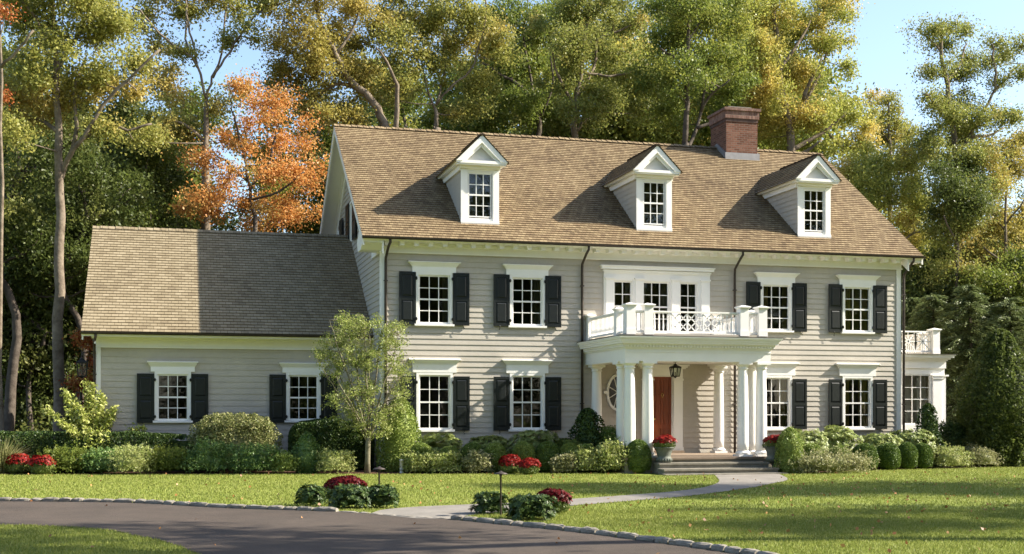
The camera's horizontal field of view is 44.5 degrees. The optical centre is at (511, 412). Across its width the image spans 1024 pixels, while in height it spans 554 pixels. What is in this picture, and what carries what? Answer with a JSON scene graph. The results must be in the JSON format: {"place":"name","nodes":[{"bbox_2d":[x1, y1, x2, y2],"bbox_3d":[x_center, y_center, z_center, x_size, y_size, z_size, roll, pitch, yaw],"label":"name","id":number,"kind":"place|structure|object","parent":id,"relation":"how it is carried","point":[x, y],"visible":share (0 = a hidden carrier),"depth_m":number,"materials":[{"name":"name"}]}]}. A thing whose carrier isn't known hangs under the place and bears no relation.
{"place":"outdoors","nodes":[
{"label":"outdoors","id":0,"kind":"place"},
{"bbox_2d":[177,435,240,473],"bbox_3d":[-8.476,1.155,34.969,1.853,1.065,1.989,0,0,-15],"label":"shrub","id":1,"kind":"object","parent":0,"point":[205,457],"visible":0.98,"depth_m":34.70,"materials":[{"name":"green plant"}]},
{"bbox_2d":[226,441,283,473],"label":"shrub","id":2,"kind":"object","parent":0,"point":[259,457],"visible":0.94,"depth_m":34.68,"materials":[{"name":"green plant"}]},
{"bbox_2d":[0,501,734,553],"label":"driveway","id":3,"kind":"structure","parent":0,"point":[203,530],"depth_m":17.86,"materials":[{"name":"grey asphalt"}]},
{"bbox_2d":[0,497,777,553],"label":"kerb","id":4,"kind":"structure","parent":3,"relation":"on","point":[686,543],"depth_m":19.31,"materials":[{"name":"stone"}]},
{"bbox_2d":[0,466,1023,553],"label":"lawn","id":5,"kind":"structure","parent":0,"point":[610,493],"depth_m":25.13,"materials":[{"name":"green plant"}]},
{"bbox_2d":[1,469,611,473],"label":"planting bed","id":6,"kind":"object","parent":5,"relation":"on","point":[271,472],"visible":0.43,"depth_m":35.32,"materials":[{"name":"brown soil"}]},
{"bbox_2d":[30,440,99,473],"bbox_3d":[-12.426,1.223,35.114,1.938,0.930,1.969,0,0,-33],"label":"green shrub","id":7,"kind":"object","parent":6,"relation":"on","point":[67,459],"visible":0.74,"depth_m":34.66,"materials":[{"name":"green plant"}]},
{"bbox_2d":[41,379,146,461],"bbox_3d":[-12.048,0.337,35.975,2.689,2.668,1.699,0,0,-41],"label":"golden shrub","id":8,"kind":"object","parent":6,"relation":"on","point":[100,421],"visible":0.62,"depth_m":35.78,"materials":[{"name":"yellow plant"}]},
{"bbox_2d":[75,446,123,473],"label":"grey leaved shrub","id":9,"kind":"object","parent":6,"relation":"on","point":[99,461],"visible":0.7,"depth_m":34.66,"materials":[{"name":"green plant"}]},
{"bbox_2d":[0,430,206,472],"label":"clipped hedge","id":10,"kind":"object","parent":6,"relation":"on","point":[141,437],"visible":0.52,"depth_m":35.51,"materials":[{"name":"green plant"}]},
{"bbox_2d":[106,441,156,473],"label":"lime perennial","id":11,"kind":"object","parent":6,"relation":"on","point":[128,459],"visible":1,"depth_m":34.26,"materials":[{"name":"green plant"}]},
{"bbox_2d":[142,442,192,472],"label":"trailing shrub","id":12,"kind":"object","parent":6,"relation":"on","point":[164,460],"visible":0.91,"depth_m":34.69,"materials":[{"name":"green plant"}]},
{"bbox_2d":[186,412,283,468],"bbox_3d":[-8.046,0.801,36.386,2.765,1.667,1.689,0,0,-15],"label":"variegated shrub","id":13,"kind":"object","parent":6,"relation":"on","point":[255,428],"visible":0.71,"depth_m":35.93,"materials":[{"name":"green plant"}]},
{"bbox_2d":[266,450,300,472],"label":"green shrub","id":14,"kind":"object","parent":6,"relation":"on","point":[286,462],"visible":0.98,"depth_m":34.64,"materials":[{"name":"green plant"}]},
{"bbox_2d":[291,432,323,472],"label":"green shrub","id":15,"kind":"object","parent":6,"relation":"on","point":[306,452],"visible":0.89,"depth_m":34.92,"materials":[{"name":"green plant"}]},
{"bbox_2d":[287,418,374,470],"bbox_3d":[-5.340,0.910,36.967,2.593,1.556,1.261,0,0,-15],"label":"clipped hedge","id":16,"kind":"object","parent":6,"relation":"on","point":[325,436],"visible":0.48,"depth_m":36.53,"materials":[{"name":"green plant"}]},
{"bbox_2d":[314,444,357,472],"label":"lime perennial","id":17,"kind":"object","parent":6,"relation":"on","point":[330,461],"visible":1,"depth_m":34.69,"materials":[{"name":"green plant"}]},
{"bbox_2d":[309,310,415,472],"bbox_3d":[-4.118,-0.574,34.993,3.192,4.643,2.112,0,0,-15],"label":"young tree","id":18,"kind":"object","parent":6,"relation":"on","point":[360,419],"visible":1,"depth_m":34.87,"materials":[{"name":"green plant"}]},
{"bbox_2d":[374,397,421,471],"bbox_3d":[-3.269,0.607,36.121,1.420,2.161,1.369,0,0,-15],"label":"columnar shrub","id":19,"kind":"object","parent":6,"relation":"on","point":[402,438],"visible":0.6,"depth_m":35.81,"materials":[{"name":"green plant"}]},
{"bbox_2d":[399,449,431,472],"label":"leafy perennial","id":20,"kind":"object","parent":6,"relation":"on","point":[414,462],"visible":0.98,"depth_m":34.83,"materials":[{"name":"green plant"}]},
{"bbox_2d":[419,432,463,452],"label":"rhododendron","id":21,"kind":"object","parent":6,"relation":"on","point":[435,441],"visible":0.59,"depth_m":35.90,"materials":[{"name":"green plant"}]},
{"bbox_2d":[422,449,465,472],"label":"leafy perennial","id":22,"kind":"object","parent":6,"relation":"on","point":[441,461],"visible":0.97,"depth_m":34.87,"materials":[{"name":"green plant"}]},
{"bbox_2d":[460,447,496,472],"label":"leafy perennial","id":23,"kind":"object","parent":6,"relation":"on","point":[477,460],"visible":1,"depth_m":34.84,"materials":[{"name":"green plant"}]},
{"bbox_2d":[506,429,562,453],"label":"rhododendron","id":24,"kind":"object","parent":6,"relation":"on","point":[534,440],"visible":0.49,"depth_m":35.94,"materials":[{"name":"green plant"}]},
{"bbox_2d":[534,441,560,471],"bbox_3d":[1.019,1.237,35.454,0.795,0.902,0.786,0,0,-15],"label":"boxwood ball","id":25,"kind":"object","parent":6,"relation":"on","point":[546,451],"visible":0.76,"depth_m":35.18,"materials":[{"name":"green plant"}]},
{"bbox_2d":[548,451,578,472],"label":"leafy perennial","id":26,"kind":"object","parent":6,"relation":"on","point":[562,462],"visible":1,"depth_m":34.82,"materials":[{"name":"green plant"}]},
{"bbox_2d":[567,407,605,470],"bbox_3d":[2.301,0.761,36.310,1.425,1.854,1.598,0,0,-15],"label":"dark yew","id":27,"kind":"object","parent":6,"relation":"on","point":[587,427],"visible":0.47,"depth_m":36.03,"materials":[{"name":"green plant"}]},
{"bbox_2d":[570,443,612,471],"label":"leafy perennial","id":28,"kind":"object","parent":6,"relation":"on","point":[586,460],"visible":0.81,"depth_m":34.90,"materials":[{"name":"green plant"}]},
{"bbox_2d":[592,436,631,470],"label":"leafy perennial","id":29,"kind":"object","parent":6,"relation":"on","point":[614,454],"visible":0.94,"depth_m":34.87,"materials":[{"name":"green plant"}]},
{"bbox_2d":[625,439,651,472],"bbox_3d":[3.518,1.209,35.096,0.783,0.957,0.769,0,0,-15],"label":"boxwood ball","id":30,"kind":"object","parent":6,"relation":"on","point":[639,461],"visible":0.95,"depth_m":34.84,"materials":[{"name":"green plant"}]},
{"bbox_2d":[293,483,327,505],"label":"azalea","id":31,"kind":"object","parent":5,"relation":"on","point":[311,495],"visible":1,"depth_m":22.80,"materials":[{"name":"green plant"}]},
{"bbox_2d":[324,483,377,508],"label":"azalea","id":32,"kind":"object","parent":5,"relation":"on","point":[343,495],"visible":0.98,"depth_m":22.03,"materials":[{"name":"green plant"}]},
{"bbox_2d":[366,483,400,507],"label":"azalea","id":33,"kind":"object","parent":5,"relation":"on","point":[386,494],"visible":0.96,"depth_m":22.20,"materials":[{"name":"green plant"}]},
{"bbox_2d":[468,490,508,513],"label":"shrub","id":34,"kind":"object","parent":5,"relation":"on","point":[486,501],"visible":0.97,"depth_m":20.85,"materials":[{"name":"green plant"}]},
{"bbox_2d":[27,471,1019,553],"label":"fallen leaves","id":35,"kind":"object","parent":5,"relation":"on","point":[788,530],"visible":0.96,"depth_m":23.86,"materials":[{"name":"brown plant"}]},
{"bbox_2d":[506,492,561,520],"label":"shrub","id":36,"kind":"object","parent":5,"relation":"on","point":[528,505],"visible":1,"depth_m":19.61,"materials":[{"name":"green plant"}]},
{"bbox_2d":[804,465,1006,472],"bbox_3d":[22.332,1.690,43.987,34.000,0.001,9.663,0,0,-15],"label":"planting bed","id":37,"kind":"object","parent":5,"relation":"on","point":[878,468],"visible":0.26,"depth_m":38.53,"materials":[{"name":"brown soil"}]},
{"bbox_2d":[773,427,804,472],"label":"columnar shrub","id":38,"kind":"object","parent":37,"relation":"on","point":[790,447],"visible":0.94,"depth_m":35.07,"materials":[{"name":"green plant"}]},
{"bbox_2d":[785,445,879,473],"bbox_3d":[8.990,1.286,35.135,2.918,0.804,1.420,0,0,-15],"label":"leafy perennial","id":39,"kind":"object","parent":37,"relation":"on","point":[833,462],"visible":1,"depth_m":34.92,"materials":[{"name":"green plant"}]},
{"bbox_2d":[819,424,863,453],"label":"rhododendron","id":40,"kind":"object","parent":37,"relation":"on","point":[835,438],"visible":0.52,"depth_m":37.17,"materials":[{"name":"green plant"}]},
{"bbox_2d":[876,443,901,469],"bbox_3d":[11.195,1.289,37.264,0.749,0.798,0.757,0,0,-15],"label":"boxwood ball","id":41,"kind":"object","parent":37,"relation":"on","point":[889,455],"visible":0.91,"depth_m":37.02,"materials":[{"name":"green plant"}]},
{"bbox_2d":[884,428,938,464],"bbox_3d":[12.345,1.080,38.856,1.593,1.217,1.955,0,0,-15],"label":"rhododendron","id":42,"kind":"object","parent":37,"relation":"on","point":[910,436],"visible":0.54,"depth_m":38.40,"materials":[{"name":"green plant"}]},
{"bbox_2d":[913,403,946,466],"bbox_3d":[12.892,0.687,38.874,1.124,2.003,1.108,0,0,-15],"label":"dark yew","id":43,"kind":"object","parent":37,"relation":"on","point":[929,421],"visible":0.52,"depth_m":38.76,"materials":[{"name":"green plant"}]},
{"bbox_2d":[930,442,975,467],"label":"feathery perennial","id":44,"kind":"object","parent":37,"relation":"on","point":[950,456],"visible":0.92,"depth_m":38.04,"materials":[{"name":"green plant"}]},
{"bbox_2d":[937,417,970,461],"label":"dark shrub","id":45,"kind":"object","parent":37,"relation":"on","point":[949,432],"visible":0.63,"depth_m":40.31,"materials":[{"name":"green plant"}]},
{"bbox_2d":[960,442,1003,466],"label":"feathery perennial","id":46,"kind":"object","parent":37,"relation":"on","point":[982,457],"visible":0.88,"depth_m":38.62,"materials":[{"name":"green plant"}]},
{"bbox_2d":[952,328,1023,466],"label":"holly","id":47,"kind":"object","parent":37,"relation":"on","point":[993,399],"visible":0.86,"depth_m":39.45,"materials":[{"name":"green plant"}]},
{"bbox_2d":[1,0,1023,372],"label":"sky","id":48,"kind":"structure","parent":0,"point":[880,51],"materials":[{"name":"blue"}]},
{"bbox_2d":[373,474,786,518],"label":"path","id":49,"kind":"structure","parent":0,"point":[728,482],"depth_m":25.25,"materials":[{"name":"concrete"}]},
{"label":"ground","id":50,"kind":"structure","parent":0,"visible":0},
{"bbox_2d":[0,0,33,441],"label":"tree","id":51,"kind":"object","parent":50,"relation":"on","point":[4,98],"visible":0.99,"depth_m":37.76,"materials":[{"name":"red plant"}]},
{"bbox_2d":[2,182,84,430],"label":"woodland tree","id":52,"kind":"object","parent":50,"relation":"on","point":[6,309],"visible":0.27,"depth_m":48.13,"materials":[{"name":"green plant"}]},
{"bbox_2d":[2,212,91,441],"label":"woodland tree","id":53,"kind":"object","parent":50,"relation":"on","point":[29,410],"visible":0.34,"depth_m":48.57,"materials":[{"name":"green plant"}]},
{"bbox_2d":[2,53,113,440],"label":"woodland tree","id":54,"kind":"object","parent":50,"relation":"on","point":[44,161],"visible":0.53,"depth_m":45.62,"materials":[{"name":"green plant"}]},
{"bbox_2d":[2,26,118,429],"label":"woodland tree","id":55,"kind":"object","parent":50,"relation":"on","point":[102,150],"visible":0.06,"depth_m":52.70,"materials":[{"name":"green plant"}]},
{"bbox_2d":[3,95,123,429],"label":"woodland tree","id":56,"kind":"object","parent":50,"relation":"on","point":[43,143],"visible":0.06,"depth_m":50.24,"materials":[{"name":"green plant"}]},
{"bbox_2d":[58,327,93,409],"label":"tree","id":57,"kind":"object","parent":50,"relation":"on","point":[84,342],"visible":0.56,"depth_m":41.83,"materials":[{"name":"orange plant"}]},
{"bbox_2d":[3,128,164,424],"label":"woodland tree","id":58,"kind":"object","parent":50,"relation":"on","point":[95,181],"visible":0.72,"depth_m":46.95,"materials":[{"name":"green plant"}]},
{"bbox_2d":[24,200,153,439],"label":"woodland tree","id":59,"kind":"object","parent":50,"relation":"on","point":[77,286],"depth_m":50.23,"materials":[{"name":"green plant"}]},
{"bbox_2d":[1,0,178,440],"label":"tree","id":60,"kind":"object","parent":50,"relation":"on","point":[100,82],"visible":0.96,"depth_m":42.79,"materials":[{"name":"green plant"}]},
{"bbox_2d":[40,140,175,294],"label":"woodland tree","id":61,"kind":"object","parent":50,"relation":"on","point":[110,162],"visible":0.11,"depth_m":50.33,"materials":[{"name":"green plant"}]},
{"bbox_2d":[37,61,197,419],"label":"woodland tree","id":62,"kind":"object","parent":50,"relation":"on","point":[122,110],"visible":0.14,"depth_m":54.77,"materials":[{"name":"green plant"}]},
{"bbox_2d":[48,106,213,374],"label":"woodland tree","id":63,"kind":"object","parent":50,"relation":"on","point":[152,161],"visible":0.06,"depth_m":53.02,"materials":[{"name":"green plant"}]},
{"bbox_2d":[137,103,248,230],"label":"woodland tree","id":64,"kind":"object","parent":50,"relation":"on","point":[176,178],"visible":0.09,"depth_m":56.65,"materials":[{"name":"green plant"}]},
{"bbox_2d":[97,0,296,229],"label":"tree","id":65,"kind":"object","parent":50,"relation":"on","point":[187,11],"visible":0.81,"depth_m":52.16,"materials":[{"name":"green plant"}]},
{"bbox_2d":[107,74,288,231],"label":"woodland tree","id":66,"kind":"object","parent":50,"relation":"on","point":[218,120],"visible":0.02,"depth_m":60.72,"materials":[{"name":"green plant"}]},
{"bbox_2d":[161,63,329,232],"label":"tree","id":67,"kind":"object","parent":50,"relation":"on","point":[296,175],"visible":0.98,"depth_m":49.05,"materials":[{"name":"orange plant"}]},
{"bbox_2d":[239,110,368,233],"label":"woodland tree","id":68,"kind":"object","parent":50,"relation":"on","point":[307,223],"visible":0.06,"depth_m":61.05,"materials":[{"name":"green plant"}]},
{"bbox_2d":[214,45,431,225],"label":"woodland tree","id":69,"kind":"object","parent":50,"relation":"on","point":[323,151],"visible":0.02,"depth_m":61.96,"materials":[{"name":"orange plant"}]},
{"bbox_2d":[250,0,420,135],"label":"tree","id":70,"kind":"object","parent":50,"relation":"on","point":[321,54],"visible":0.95,"depth_m":53.59,"materials":[{"name":"plant"}]},
{"bbox_2d":[357,41,490,132],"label":"woodland tree","id":71,"kind":"object","parent":50,"relation":"on","point":[402,112],"visible":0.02,"depth_m":68.03,"materials":[{"name":"green plant"}]},
{"bbox_2d":[356,0,530,129],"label":"tree","id":72,"kind":"object","parent":50,"relation":"on","point":[436,16],"visible":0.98,"depth_m":55.44,"materials":[{"name":"green plant"}]},
{"bbox_2d":[410,41,543,134],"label":"woodland tree","id":73,"kind":"object","parent":50,"relation":"on","point":[450,92],"visible":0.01,"depth_m":80.63,"materials":[{"name":"green plant"}]},
{"bbox_2d":[402,39,570,137],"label":"woodland tree","id":74,"kind":"object","parent":50,"relation":"on","point":[488,130],"visible":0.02,"depth_m":63.77,"materials":[{"name":"green plant"}]},
{"bbox_2d":[404,0,583,135],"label":"tree","id":75,"kind":"object","parent":50,"relation":"on","point":[538,114],"visible":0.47,"depth_m":62.50,"materials":[{"name":"green plant"}]},
{"bbox_2d":[80,106,956,475],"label":"house","id":76,"kind":"structure","parent":50,"relation":"on","point":[560,284],"depth_m":39.12,"materials":[{"name":"paint"}]},
{"bbox_2d":[147,361,197,422],"bbox_3d":[-10.051,-0.610,37.101,1.460,1.830,0.376,0,0,-15],"label":"window","id":77,"kind":"structure","parent":76,"relation":"in","point":[161,368],"depth_m":37.03,"materials":[{"name":"white paint"}]},
{"bbox_2d":[279,362,327,422],"bbox_3d":[-6.353,-0.610,38.096,1.460,1.830,0.376,0,0,-15],"label":"window","id":78,"kind":"structure","parent":76,"relation":"in","point":[292,369],"depth_m":38.03,"materials":[{"name":"white paint"}]},
{"bbox_2d":[408,261,460,326],"bbox_3d":[-2.325,-3.525,37.213,1.575,1.930,0.376,0,0,-15],"label":"window","id":79,"kind":"structure","parent":76,"relation":"in","point":[445,270],"depth_m":37.18,"materials":[{"name":"white paint"}]},
{"bbox_2d":[409,358,460,431],"bbox_3d":[-2.306,-0.515,37.184,1.575,2.180,0.310,0,0,-15],"label":"window","id":80,"kind":"structure","parent":76,"relation":"in","point":[423,367],"depth_m":37.14,"materials":[{"name":"white paint"}]},
{"bbox_2d":[502,264,552,327],"bbox_3d":[0.447,-3.525,37.959,1.575,1.930,0.376,0,0,-15],"label":"window","id":81,"kind":"structure","parent":76,"relation":"in","point":[537,273],"depth_m":37.94,"materials":[{"name":"white paint"}]},
{"bbox_2d":[502,359,552,431],"bbox_3d":[0.455,-0.515,37.928,1.575,2.180,0.310,0,0,-15],"label":"window","id":82,"kind":"structure","parent":76,"relation":"in","point":[516,368],"depth_m":37.89,"materials":[{"name":"white paint"}]},
{"bbox_2d":[644,281,668,330],"bbox_3d":[4.452,-3.290,39.105,0.940,1.680,0.246,0,0,-15],"label":"window","id":83,"kind":"structure","parent":76,"relation":"in","point":[663,295],"depth_m":39.26,"materials":[{"name":"white paint"}]},
{"bbox_2d":[653,377,670,449],"bbox_3d":[4.689,0.030,39.127,0.620,2.300,0.115,0,0,-15],"label":"door","id":84,"kind":"structure","parent":76,"relation":"in","point":[661,385],"depth_m":39.13,"materials":[{"name":"red paint"}]},
{"bbox_2d":[753,272,799,332],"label":"window","id":85,"kind":"structure","parent":76,"relation":"in","point":[767,279],"depth_m":40.11,"materials":[{"name":"white paint"}]},
{"bbox_2d":[766,362,799,430],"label":"window","id":86,"kind":"structure","parent":76,"relation":"in","point":[780,371],"depth_m":40.15,"materials":[{"name":"white paint"}]},
{"bbox_2d":[835,274,880,333],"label":"window","id":87,"kind":"structure","parent":76,"relation":"in","point":[865,283],"depth_m":40.89,"materials":[{"name":"white paint"}]},
{"bbox_2d":[836,363,880,429],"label":"window","id":88,"kind":"structure","parent":76,"relation":"in","point":[862,372],"depth_m":40.89,"materials":[{"name":"white paint"}]},
{"bbox_2d":[913,376,927,422],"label":"window","id":89,"kind":"structure","parent":76,"relation":"in","point":[916,379],"depth_m":44.00,"materials":[{"name":"glass"}]},
{"bbox_2d":[498,51,652,140],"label":"woodland tree","id":90,"kind":"object","parent":50,"relation":"on","point":[545,133],"visible":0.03,"depth_m":67.90,"materials":[{"name":"green plant"}]},
{"bbox_2d":[521,0,671,138],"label":"tree","id":91,"kind":"object","parent":50,"relation":"on","point":[572,48],"visible":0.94,"depth_m":58.04,"materials":[{"name":"green plant"}]},
{"bbox_2d":[543,26,710,145],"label":"woodland tree","id":92,"kind":"object","parent":50,"relation":"on","point":[636,133],"visible":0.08,"depth_m":65.03,"materials":[{"name":"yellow plant"}]},
{"bbox_2d":[534,21,760,146],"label":"woodland tree","id":93,"kind":"object","parent":50,"relation":"on","point":[679,137],"visible":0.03,"depth_m":66.25,"materials":[{"name":"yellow plant"}]},
{"bbox_2d":[617,0,771,144],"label":"tree","id":94,"kind":"object","parent":50,"relation":"on","point":[683,30],"visible":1,"depth_m":55.92,"materials":[{"name":"green plant"}]},
{"bbox_2d":[618,0,874,158],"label":"woodland tree","id":95,"kind":"object","parent":50,"relation":"on","point":[719,106],"visible":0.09,"depth_m":66.69,"materials":[{"name":"green plant"}]},
{"bbox_2d":[723,0,897,167],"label":"tree","id":96,"kind":"object","parent":50,"relation":"on","point":[791,25],"visible":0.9,"depth_m":62.30,"materials":[{"name":"yellow plant"}]},
{"bbox_2d":[793,60,945,181],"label":"woodland tree","id":97,"kind":"object","parent":50,"relation":"on","point":[883,111],"visible":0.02,"depth_m":71.72,"materials":[{"name":"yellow plant"}]},
{"bbox_2d":[830,135,940,275],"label":"tree","id":98,"kind":"object","parent":50,"relation":"on","point":[878,185],"visible":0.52,"depth_m":57.60,"materials":[{"name":"green plant"}]},
{"bbox_2d":[853,84,931,221],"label":"tree","id":99,"kind":"object","parent":50,"relation":"on","point":[888,100],"visible":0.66,"depth_m":71.57,"materials":[{"name":"green plant"}]},
{"bbox_2d":[901,293,966,423],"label":"hemlock","id":100,"kind":"object","parent":50,"relation":"on","point":[934,303],"visible":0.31,"depth_m":51.01,"materials":[{"name":"green plant"}]},
{"bbox_2d":[901,234,983,352],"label":"woodland tree","id":101,"kind":"object","parent":50,"relation":"on","point":[909,284],"visible":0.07,"depth_m":57.13,"materials":[{"name":"green plant"}]},
{"bbox_2d":[926,267,985,413],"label":"hemlock","id":102,"kind":"object","parent":50,"relation":"on","point":[946,288],"visible":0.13,"depth_m":54.67,"materials":[{"name":"green plant"}]},
{"bbox_2d":[905,146,1009,419],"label":"tree","id":103,"kind":"object","parent":50,"relation":"on","point":[953,189],"visible":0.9,"depth_m":53.70,"materials":[{"name":"green plant"}]},
{"bbox_2d":[892,6,1023,365],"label":"tree","id":104,"kind":"object","parent":50,"relation":"on","point":[947,107],"visible":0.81,"depth_m":55.85,"materials":[{"name":"green plant"}]},
{"bbox_2d":[937,284,1000,419],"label":"hemlock","id":105,"kind":"object","parent":50,"relation":"on","point":[964,340],"visible":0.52,"depth_m":50.36,"materials":[{"name":"green plant"}]},
{"bbox_2d":[943,242,1023,322],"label":"tree","id":106,"kind":"object","parent":50,"relation":"on","point":[1014,275],"visible":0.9,"depth_m":53.53,"materials":[{"name":"green plant"}]},
{"bbox_2d":[958,296,1023,391],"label":"hemlock","id":107,"kind":"object","parent":50,"relation":"on","point":[1009,320],"visible":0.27,"depth_m":50.18,"materials":[{"name":"green plant"}]},
{"bbox_2d":[961,120,1023,313],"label":"tree","id":108,"kind":"object","parent":50,"relation":"on","point":[1010,227],"visible":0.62,"depth_m":56.85,"materials":[{"name":"plant"}]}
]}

